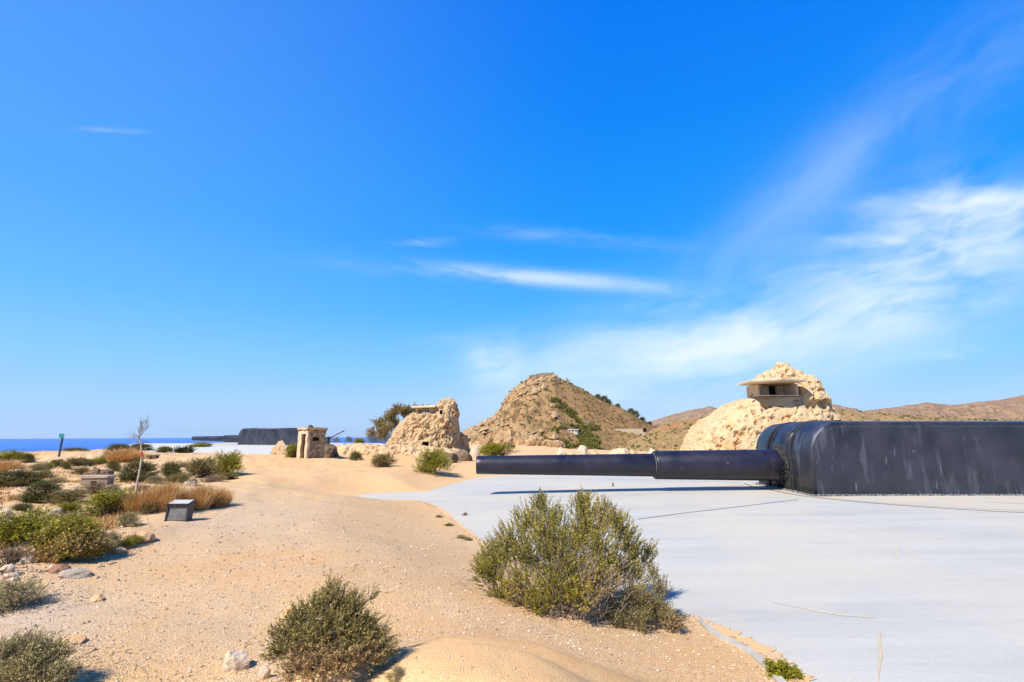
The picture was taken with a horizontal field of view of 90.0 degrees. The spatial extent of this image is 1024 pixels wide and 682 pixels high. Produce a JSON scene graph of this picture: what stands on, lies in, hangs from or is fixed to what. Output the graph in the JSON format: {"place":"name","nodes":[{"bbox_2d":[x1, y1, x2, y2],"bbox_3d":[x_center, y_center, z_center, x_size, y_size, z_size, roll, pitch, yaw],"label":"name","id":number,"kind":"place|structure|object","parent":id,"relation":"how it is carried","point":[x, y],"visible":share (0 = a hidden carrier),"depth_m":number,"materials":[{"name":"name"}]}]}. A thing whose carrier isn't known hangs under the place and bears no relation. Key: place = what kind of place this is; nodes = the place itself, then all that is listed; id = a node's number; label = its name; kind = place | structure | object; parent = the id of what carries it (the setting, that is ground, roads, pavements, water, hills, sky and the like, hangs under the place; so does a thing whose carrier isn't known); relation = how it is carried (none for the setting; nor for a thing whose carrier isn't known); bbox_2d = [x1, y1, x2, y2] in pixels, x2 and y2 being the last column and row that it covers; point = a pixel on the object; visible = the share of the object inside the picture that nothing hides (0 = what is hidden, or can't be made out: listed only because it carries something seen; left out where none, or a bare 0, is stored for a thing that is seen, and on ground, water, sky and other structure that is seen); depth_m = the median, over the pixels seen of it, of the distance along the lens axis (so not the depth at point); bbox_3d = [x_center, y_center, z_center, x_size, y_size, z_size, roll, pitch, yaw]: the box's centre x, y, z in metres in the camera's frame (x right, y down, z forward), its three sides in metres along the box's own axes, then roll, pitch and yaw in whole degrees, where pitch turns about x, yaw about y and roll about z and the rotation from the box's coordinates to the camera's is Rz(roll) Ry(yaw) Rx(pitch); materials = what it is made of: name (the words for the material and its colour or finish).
{"place":"outdoors","nodes":[
{"label":"outdoors","id":0,"kind":"place"},
{"bbox_2d":[0,437,387,451],"bbox_3d":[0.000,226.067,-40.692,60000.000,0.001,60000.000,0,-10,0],"label":"sea","id":1,"kind":"structure","parent":0,"point":[33,445],"depth_m":12794.69,"materials":[{"name":"liquid"}]},
{"bbox_2d":[0,444,798,681],"bbox_3d":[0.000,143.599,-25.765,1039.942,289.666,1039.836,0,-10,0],"label":"ground","id":2,"kind":"structure","parent":0,"point":[272,477],"depth_m":5.45,"materials":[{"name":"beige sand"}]},
{"bbox_2d":[0,564,17,572],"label":"rock","id":3,"kind":"object","parent":2,"relation":"on","point":[8,568],"visible":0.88,"depth_m":6.10,"materials":[{"name":"grey stone"}]},
{"bbox_2d":[0,478,29,487],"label":"shrub","id":4,"kind":"object","parent":2,"relation":"on","point":[5,484],"visible":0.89,"depth_m":15.52,"materials":[{"name":"green plant"}]},
{"bbox_2d":[0,458,33,471],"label":"grass tuft","id":5,"kind":"object","parent":2,"relation":"on","point":[8,465],"visible":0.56,"depth_m":19.74,"materials":[{"name":"beige plant"}]},
{"bbox_2d":[0,543,36,564],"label":"shrub","id":6,"kind":"object","parent":2,"relation":"on","point":[13,554],"visible":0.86,"depth_m":6.45,"materials":[{"name":"brown plant"}]},
{"bbox_2d":[0,447,36,460],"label":"shrub","id":7,"kind":"object","parent":2,"relation":"on","point":[10,455],"visible":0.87,"depth_m":27.40,"materials":[{"name":"green plant"}]},
{"bbox_2d":[10,502,35,510],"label":"shrub","id":8,"kind":"object","parent":2,"relation":"on","point":[20,506],"visible":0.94,"depth_m":10.25,"materials":[{"name":"green plant"}]},
{"bbox_2d":[0,467,52,487],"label":"shrub","id":9,"kind":"object","parent":2,"relation":"on","point":[20,475],"visible":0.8,"depth_m":15.94,"materials":[{"name":"green plant"}]},
{"bbox_2d":[0,571,54,615],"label":"shrub","id":10,"kind":"object","parent":2,"relation":"on","point":[21,592],"visible":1,"depth_m":5.04,"materials":[{"name":"green plant"}]},
{"bbox_2d":[19,452,36,462],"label":"shrub","id":11,"kind":"object","parent":2,"relation":"on","point":[28,458],"visible":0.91,"depth_m":23.87,"materials":[{"name":"green plant"}]},
{"bbox_2d":[0,504,60,545],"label":"shrub","id":12,"kind":"object","parent":2,"relation":"on","point":[18,527],"visible":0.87,"depth_m":7.63,"materials":[{"name":"green plant"}]},
{"bbox_2d":[27,463,49,470],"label":"shrub","id":13,"kind":"object","parent":2,"relation":"on","point":[38,466],"visible":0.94,"depth_m":20.71,"materials":[{"name":"green plant"}]},
{"bbox_2d":[14,478,65,502],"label":"shrub","id":14,"kind":"object","parent":2,"relation":"on","point":[34,495],"visible":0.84,"depth_m":11.34,"materials":[{"name":"green plant"}]},
{"bbox_2d":[0,624,87,681],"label":"bush","id":15,"kind":"object","parent":2,"relation":"on","point":[25,655],"visible":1,"depth_m":3.43,"materials":[{"name":"green plant"}]},
{"bbox_2d":[48,563,70,573],"bbox_3d":[-5.456,2.764,6.180,0.274,0.152,0.180,0,-10,0],"label":"rock","id":16,"kind":"object","parent":2,"relation":"on","point":[55,569],"visible":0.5,"depth_m":6.13,"materials":[{"name":"brown stone"}]},
{"bbox_2d":[38,486,93,505],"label":"shrub","id":17,"kind":"object","parent":2,"relation":"on","point":[70,496],"visible":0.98,"depth_m":11.13,"materials":[{"name":"green plant"}]},
{"bbox_2d":[22,513,114,561],"bbox_3d":[-5.987,2.592,6.755,1.296,0.655,0.648,0,-10,0],"label":"bush","id":18,"kind":"object","parent":2,"relation":"on","point":[72,537],"visible":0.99,"depth_m":6.71,"materials":[{"name":"green plant"}]},
{"bbox_2d":[54,501,83,512],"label":"shrub","id":19,"kind":"object","parent":2,"relation":"on","point":[71,506],"visible":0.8,"depth_m":10.29,"materials":[{"name":"green plant"}]},
{"bbox_2d":[62,634,86,644],"bbox_3d":[-3.565,2.445,4.158,0.179,0.084,0.125,0,-10,0],"label":"rock","id":20,"kind":"object","parent":2,"relation":"on","point":[79,638],"visible":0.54,"depth_m":4.15,"materials":[{"name":"beige stone"}]},
{"bbox_2d":[62,456,89,465],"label":"shrub","id":21,"kind":"object","parent":2,"relation":"on","point":[79,461],"visible":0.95,"depth_m":22.25,"materials":[{"name":"green plant"}]},
{"bbox_2d":[58,567,94,578],"bbox_3d":[-5.081,2.727,5.991,0.394,0.142,0.262,0,-10,0],"label":"rock","id":22,"kind":"object","parent":2,"relation":"on","point":[76,573],"visible":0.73,"depth_m":5.92,"materials":[{"name":"grey stone"}]},
{"bbox_2d":[47,507,106,526],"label":"shrub","id":23,"kind":"object","parent":2,"relation":"on","point":[70,516],"visible":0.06,"depth_m":8.55,"materials":[{"name":"green plant"}]},
{"bbox_2d":[69,466,90,474],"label":"shrub","id":24,"kind":"object","parent":2,"relation":"on","point":[86,469],"visible":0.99,"depth_m":19.93,"materials":[{"name":"green plant"}]},
{"bbox_2d":[76,479,108,493],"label":"shrub","id":25,"kind":"object","parent":2,"relation":"on","point":[99,485],"visible":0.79,"depth_m":12.86,"materials":[{"name":"brown plant"}]},
{"bbox_2d":[80,475,115,485],"bbox_3d":[-12.701,4.301,15.697,0.797,0.383,0.393,1,-10,-4],"label":"stone bench","id":26,"kind":"object","parent":2,"relation":"on","point":[89,479],"visible":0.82,"depth_m":15.56,"materials":[{"name":"beige stone"}]},
{"bbox_2d":[0,452,203,582],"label":"loose stones","id":27,"kind":"object","parent":2,"relation":"on","point":[31,569],"visible":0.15,"depth_m":6.39,"materials":[{"name":"beige stone"}]},
{"bbox_2d":[79,486,137,516],"bbox_3d":[-8.050,3.238,10.290,1.139,0.606,1.106,-4,-11,19],"label":"shrub","id":28,"kind":"object","parent":2,"relation":"on","point":[101,501],"visible":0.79,"depth_m":10.15,"materials":[{"name":"green plant"}]},
{"bbox_2d":[0,450,220,563],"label":"dry ground cover","id":29,"kind":"object","parent":2,"relation":"on","point":[109,520],"visible":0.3,"depth_m":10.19,"materials":[{"name":"beige plant"}]},
{"bbox_2d":[104,460,122,470],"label":"shrub","id":30,"kind":"object","parent":2,"relation":"on","point":[111,464],"visible":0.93,"depth_m":21.08,"materials":[{"name":"green plant"}]},
{"bbox_2d":[104,529,127,547],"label":"shrub","id":31,"kind":"object","parent":2,"relation":"on","point":[113,539],"visible":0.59,"depth_m":7.24,"materials":[{"name":"green plant"}]},
{"bbox_2d":[105,443,128,450],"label":"shrub","id":32,"kind":"object","parent":2,"relation":"on","point":[116,446],"visible":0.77,"depth_m":47.19,"materials":[{"name":"green plant"}]},
{"bbox_2d":[94,446,149,462],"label":"grass tuft","id":33,"kind":"object","parent":2,"relation":"on","point":[129,455],"visible":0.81,"depth_m":25.51,"materials":[{"name":"beige plant"}]},
{"bbox_2d":[112,511,143,527],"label":"shrub","id":34,"kind":"object","parent":2,"relation":"on","point":[127,518],"visible":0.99,"depth_m":9.12,"materials":[{"name":"green plant"}]},
{"bbox_2d":[117,532,146,545],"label":"shrub","id":35,"kind":"object","parent":2,"relation":"on","point":[135,539],"visible":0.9,"depth_m":7.45,"materials":[{"name":"green plant"}]},
{"bbox_2d":[113,457,163,482],"bbox_3d":[-13.071,4.495,17.851,1.539,0.880,1.665,-5,-11,24],"label":"shrub","id":36,"kind":"object","parent":2,"relation":"on","point":[126,474],"visible":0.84,"depth_m":17.55,"materials":[{"name":"green plant"}]},
{"bbox_2d":[114,485,162,513],"bbox_3d":[-7.477,3.195,10.401,0.992,0.562,0.904,9,-14,-42],"label":"grass tuft","id":37,"kind":"object","parent":2,"relation":"on","point":[141,497],"visible":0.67,"depth_m":10.25,"materials":[{"name":"brown plant"}]},
{"bbox_2d":[123,531,154,542],"bbox_3d":[-5.590,2.946,7.670,0.438,0.170,0.324,0,-10,0],"label":"rock","id":38,"kind":"object","parent":2,"relation":"on","point":[150,537],"visible":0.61,"depth_m":7.65,"materials":[{"name":"beige stone"}]},
{"bbox_2d":[127,415,152,499],"bbox_3d":[-7.740,2.496,10.499,0.540,2.023,0.217,1,-10,-4],"label":"sapling","id":39,"kind":"object","parent":2,"relation":"on","point":[141,453],"visible":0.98,"depth_m":10.55,"materials":[{"name":"grey plant"}]},
{"bbox_2d":[126,443,155,450],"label":"shrub","id":40,"kind":"object","parent":2,"relation":"on","point":[144,446],"visible":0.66,"depth_m":47.36,"materials":[{"name":"green plant"}]},
{"bbox_2d":[135,501,157,514],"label":"shrub","id":41,"kind":"object","parent":2,"relation":"on","point":[146,510],"visible":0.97,"depth_m":10.21,"materials":[{"name":"green plant"}]},
{"bbox_2d":[145,474,163,483],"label":"shrub","id":42,"kind":"object","parent":2,"relation":"on","point":[157,478],"visible":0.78,"depth_m":16.11,"materials":[{"name":"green plant"}]},
{"bbox_2d":[154,446,173,452],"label":"shrub","id":43,"kind":"object","parent":2,"relation":"on","point":[163,449],"visible":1,"depth_m":43.28,"materials":[{"name":"green plant"}]},
{"bbox_2d":[148,481,190,511],"bbox_3d":[-7.136,3.188,10.673,0.978,0.648,0.970,0,-10,0],"label":"grass tuft","id":44,"kind":"object","parent":2,"relation":"on","point":[169,494],"visible":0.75,"depth_m":10.49,"materials":[{"name":"beige plant"}]},
{"bbox_2d":[157,460,186,477],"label":"shrub","id":45,"kind":"object","parent":2,"relation":"on","point":[168,468],"visible":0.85,"depth_m":18.52,"materials":[{"name":"green plant"}]},
{"bbox_2d":[163,471,191,482],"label":"shrub","id":46,"kind":"object","parent":2,"relation":"on","point":[174,478],"visible":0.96,"depth_m":16.46,"materials":[{"name":"green plant"}]},
{"bbox_2d":[164,500,194,521],"bbox_3d":[-6.236,3.194,9.613,0.405,0.388,0.218,1,-10,-3],"label":"information panel","id":47,"kind":"object","parent":2,"relation":"on","point":[176,513],"visible":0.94,"depth_m":9.54,"materials":[{"name":"metal"}]},
{"bbox_2d":[174,445,197,452],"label":"shrub","id":48,"kind":"object","parent":2,"relation":"on","point":[187,449],"visible":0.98,"depth_m":42.56,"materials":[{"name":"green plant"}]},
{"bbox_2d":[177,489,198,507],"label":"grass tuft","id":49,"kind":"object","parent":2,"relation":"on","point":[187,497],"visible":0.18,"depth_m":10.83,"materials":[{"name":"brown plant"}]},
{"bbox_2d":[183,454,222,477],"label":"shrub","id":50,"kind":"object","parent":2,"relation":"on","point":[200,466],"visible":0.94,"depth_m":19.46,"materials":[{"name":"green plant"}]},
{"bbox_2d":[186,483,220,509],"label":"grass tuft","id":51,"kind":"object","parent":2,"relation":"on","point":[206,497],"visible":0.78,"depth_m":11.05,"materials":[{"name":"beige plant"}]},
{"bbox_2d":[198,472,228,482],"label":"shrub","id":52,"kind":"object","parent":2,"relation":"on","point":[210,479],"visible":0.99,"depth_m":17.44,"materials":[{"name":"brown plant"}]},
{"bbox_2d":[212,486,239,507],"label":"grass tuft","id":53,"kind":"object","parent":2,"relation":"on","point":[225,499],"visible":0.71,"depth_m":11.45,"materials":[{"name":"beige plant"}]},
{"bbox_2d":[211,450,246,475],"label":"shrub","id":54,"kind":"object","parent":2,"relation":"on","point":[230,462],"visible":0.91,"depth_m":20.90,"materials":[{"name":"green plant"}]},
{"bbox_2d":[223,650,249,671],"bbox_3d":[-2.019,2.357,3.754,0.197,0.175,0.125,0,-10,0],"label":"rock","id":55,"kind":"object","parent":2,"relation":"on","point":[236,660],"visible":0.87,"depth_m":3.72,"materials":[{"name":"beige stone"}]},
{"bbox_2d":[130,443,382,453],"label":"concrete pad","id":56,"kind":"object","parent":2,"relation":"on","point":[244,449],"visible":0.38,"depth_m":56.99,"materials":[{"name":"grey concrete"}]},
{"bbox_2d":[191,428,326,444],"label":"coastal gun","id":57,"kind":"object","parent":56,"relation":"on","point":[260,436],"visible":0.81,"depth_m":67.64,"materials":[{"name":"paint"}]},
{"bbox_2d":[258,665,270,679],"bbox_3d":[-1.730,2.336,3.581,0.083,0.141,0.053,0,-10,0],"label":"rock","id":58,"kind":"object","parent":2,"relation":"on","point":[264,672],"visible":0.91,"depth_m":3.57,"materials":[{"name":"beige stone"}]},
{"bbox_2d":[272,440,284,454],"bbox_3d":[-17.924,8.383,39.306,1.109,1.480,0.640,0,-10,0],"label":"rock","id":59,"kind":"object","parent":2,"relation":"on","point":[278,448],"visible":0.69,"depth_m":39.14,"materials":[{"name":"stone"}]},
{"bbox_2d":[283,442,296,457],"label":"shrub","id":60,"kind":"object","parent":2,"relation":"on","point":[291,450],"visible":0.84,"depth_m":33.28,"materials":[{"name":"green plant"}]},
{"bbox_2d":[297,425,327,457],"bbox_3d":[-12.985,6.518,33.185,1.351,2.171,1.436,-8,-13,39],"label":"sentry box","id":61,"kind":"object","parent":2,"relation":"on","point":[311,442],"visible":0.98,"depth_m":32.84,"materials":[{"name":"stone"}]},
{"bbox_2d":[259,573,402,681],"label":"bush","id":62,"kind":"object","parent":2,"relation":"on","point":[331,627],"visible":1,"depth_m":3.23,"materials":[{"name":"green plant"}]},
{"bbox_2d":[324,444,338,457],"bbox_3d":[-12.602,7.632,35.177,1.181,1.183,0.975,-5,-11,25],"label":"rock","id":63,"kind":"object","parent":2,"relation":"on","point":[330,450],"visible":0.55,"depth_m":34.86,"materials":[{"name":"beige stone"}]},
{"bbox_2d":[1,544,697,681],"bbox_3d":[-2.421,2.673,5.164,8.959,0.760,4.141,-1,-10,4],"label":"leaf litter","id":64,"kind":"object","parent":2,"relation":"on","point":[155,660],"visible":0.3,"depth_m":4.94,"materials":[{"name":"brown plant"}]},
{"bbox_2d":[366,430,390,442],"bbox_3d":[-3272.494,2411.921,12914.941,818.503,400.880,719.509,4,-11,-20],"label":"shrub","id":65,"kind":"object","parent":2,"relation":"on","point":[372,439],"visible":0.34,"depth_m":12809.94,"materials":[{"name":"green plant"}]},
{"bbox_2d":[369,451,398,466],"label":"shrub","id":66,"kind":"object","parent":2,"relation":"on","point":[380,460],"visible":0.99,"depth_m":26.05,"materials":[{"name":"green plant"}]},
{"bbox_2d":[383,664,403,681],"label":"weed","id":67,"kind":"object","parent":2,"relation":"on","point":[398,670],"visible":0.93,"depth_m":3.06,"materials":[{"name":"beige plant"}]},
{"bbox_2d":[365,401,430,442],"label":"tree","id":68,"kind":"object","parent":2,"relation":"on","point":[403,410],"visible":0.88,"depth_m":49.23,"materials":[{"name":"green plant"}]},
{"bbox_2d":[336,443,459,455],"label":"stone bank","id":69,"kind":"structure","parent":2,"relation":"on","point":[369,449],"depth_m":38.38,"materials":[{"name":"beige stone"}]},
{"bbox_2d":[386,397,470,451],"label":"observation post","id":70,"kind":"object","parent":2,"relation":"on","point":[437,424],"visible":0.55,"depth_m":42.15,"materials":[{"name":"stone"}]},
{"bbox_2d":[411,445,455,473],"bbox_3d":[-3.821,5.624,24.152,1.996,1.440,2.054,-9,-13,40],"label":"shrub","id":71,"kind":"object","parent":2,"relation":"on","point":[432,462],"visible":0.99,"depth_m":24.06,"materials":[{"name":"green plant"}]},
{"bbox_2d":[409,500,481,538],"bbox_3d":[-1.807,4.520,13.353,0.539,0.044,6.908,4,-11,-22],"label":"sand drift","id":72,"kind":"object","parent":2,"relation":"on","point":[458,523],"visible":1,"depth_m":12.29,"materials":[{"name":"beige sand"}]},
{"bbox_2d":[456,449,471,460],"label":"rock","id":73,"kind":"object","parent":2,"relation":"on","point":[463,455],"visible":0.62,"depth_m":30.67,"materials":[{"name":"beige stone"}]},
{"bbox_2d":[470,445,479,459],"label":"rock","id":74,"kind":"object","parent":2,"relation":"on","point":[474,451],"visible":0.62,"depth_m":32.51,"materials":[{"name":"beige stone"}]},
{"bbox_2d":[479,441,520,455],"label":"shrub","id":75,"kind":"object","parent":2,"relation":"on","point":[494,449],"visible":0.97,"depth_m":35.53,"materials":[{"name":"green plant"}]},
{"bbox_2d":[494,429,520,443],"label":"rock","id":76,"kind":"object","parent":2,"relation":"on","point":[503,436],"visible":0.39,"depth_m":75.75,"materials":[{"name":"beige stone"}]},
{"bbox_2d":[513,430,528,444],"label":"rock","id":77,"kind":"object","parent":2,"relation":"on","point":[521,437],"visible":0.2,"depth_m":68.47,"materials":[{"name":"beige stone"}]},
{"bbox_2d":[525,434,551,445],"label":"rock","id":78,"kind":"object","parent":2,"relation":"on","point":[535,440],"visible":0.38,"depth_m":64.13,"materials":[{"name":"beige stone"}]},
{"bbox_2d":[546,440,565,447],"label":"rock","id":79,"kind":"object","parent":2,"relation":"on","point":[556,443],"visible":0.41,"depth_m":58.23,"materials":[{"name":"beige stone"}]},
{"bbox_2d":[466,486,659,624],"bbox_3d":[0.671,2.368,5.836,2.428,1.389,1.737,0,-10,0],"label":"bush","id":80,"kind":"object","parent":2,"relation":"on","point":[589,580],"visible":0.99,"depth_m":5.75,"materials":[{"name":"green plant"}]},
{"bbox_2d":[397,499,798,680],"bbox_3d":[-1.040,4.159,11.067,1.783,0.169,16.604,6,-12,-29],"label":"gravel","id":81,"kind":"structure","parent":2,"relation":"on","point":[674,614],"depth_m":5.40,"materials":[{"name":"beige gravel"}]},
{"bbox_2d":[609,448,628,453],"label":"rock","id":82,"kind":"object","parent":2,"relation":"on","point":[621,451],"visible":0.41,"depth_m":32.97,"materials":[{"name":"beige stone"}]},
{"bbox_2d":[600,562,687,633],"bbox_3d":[1.411,2.784,5.523,0.881,0.677,0.639,3,-11,-16],"label":"bush","id":83,"kind":"object","parent":2,"relation":"on","point":[656,611],"visible":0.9,"depth_m":5.49,"materials":[{"name":"green plant"}]},
{"bbox_2d":[358,475,1023,681],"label":"concrete pad","id":84,"kind":"object","parent":2,"relation":"on","point":[940,597],"visible":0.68,"depth_m":7.90,"materials":[{"name":"grey concrete"}]},
{"bbox_2d":[476,420,1023,495],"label":"coastal gun","id":85,"kind":"object","parent":84,"relation":"on","point":[892,458],"visible":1,"depth_m":15.54,"materials":[{"name":"paint"}]},
{"bbox_2d":[775,602,876,617],"bbox_3d":[3.620,3.150,5.975,1.061,0.006,0.136,-6,-12,32],"label":"sand streak","id":86,"kind":"object","parent":84,"relation":"on","point":[821,611],"visible":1,"depth_m":5.96,"materials":[{"name":"beige sand"}]},
{"bbox_2d":[877,629,882,681],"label":"sand streak","id":87,"kind":"object","parent":84,"relation":"on","point":[879,657],"visible":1,"depth_m":4.83,"materials":[{"name":"beige sand"}]},
{"bbox_2d":[760,485,1021,510],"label":"sand in joint","id":88,"kind":"structure","parent":84,"relation":"on","point":[885,502],"depth_m":13.80,"materials":[{"name":"beige sand"}]},
{"bbox_2d":[692,616,786,681],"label":"kerb strip","id":89,"kind":"object","parent":2,"relation":"on","point":[744,648],"visible":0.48,"depth_m":5.06,"materials":[{"name":"concrete"}]},
{"bbox_2d":[683,614,815,681],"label":"sand drift","id":90,"kind":"object","parent":2,"relation":"on","point":[750,643],"visible":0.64,"depth_m":5.14,"materials":[{"name":"beige sand"}]},
{"bbox_2d":[679,362,841,449],"bbox_3d":[13.318,3.934,27.835,8.232,5.389,6.783,0,-10,0],"label":"observation bunker","id":91,"kind":"object","parent":2,"relation":"on","point":[782,392],"visible":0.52,"depth_m":25.61,"materials":[{"name":"stone"}]},
{"bbox_2d":[762,657,803,680],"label":"weed","id":92,"kind":"object","parent":2,"relation":"on","point":[785,670],"visible":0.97,"depth_m":4.47,"materials":[{"name":"green plant"}]},
{"bbox_2d":[0,0,1023,438],"label":"sky","id":93,"kind":"structure","parent":0,"point":[218,217],"materials":[{"name":"blue"}]},
{"bbox_2d":[469,377,655,449],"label":"hill","id":94,"kind":"structure","parent":0,"point":[542,407],"depth_m":272.15,"materials":[{"name":"beige stone"}]},
{"bbox_2d":[462,374,558,444],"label":"hillside rocks","id":95,"kind":"object","parent":94,"relation":"on","point":[534,390],"visible":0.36,"depth_m":294.09,"materials":[{"name":"beige stone"}]},
{"bbox_2d":[471,375,658,448],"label":"hillside scrub","id":96,"kind":"object","parent":94,"relation":"on","point":[560,422],"visible":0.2,"depth_m":286.19,"materials":[{"name":"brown plant"}]},
{"bbox_2d":[540,397,601,449],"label":"hillside scrub","id":97,"kind":"object","parent":94,"relation":"on","point":[587,438],"visible":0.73,"depth_m":242.85,"materials":[{"name":"green plant"}]},
{"bbox_2d":[615,428,646,434],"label":"retaining wall","id":98,"kind":"structure","parent":94,"relation":"on","point":[639,431],"depth_m":269.71,"materials":[{"name":"beige concrete"}]},
{"bbox_2d":[651,404,859,426],"bbox_3d":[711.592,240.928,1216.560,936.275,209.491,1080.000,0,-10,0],"label":"distant hill","id":99,"kind":"structure","parent":0,"point":[695,413],"depth_m":1415.41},
{"bbox_2d":[610,409,1023,451],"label":"hill","id":100,"kind":"structure","parent":0,"point":[677,438],"depth_m":150.33,"materials":[{"name":"soil"}]},
{"bbox_2d":[616,409,1023,450],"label":"hillside scrub","id":101,"kind":"object","parent":100,"relation":"on","point":[673,431],"visible":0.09,"depth_m":153.94,"materials":[{"name":"brown plant"}]},
{"bbox_2d":[862,395,1023,419],"bbox_3d":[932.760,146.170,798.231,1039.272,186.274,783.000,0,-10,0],"label":"distant hill","id":102,"kind":"structure","parent":0,"point":[1011,408],"depth_m":919.74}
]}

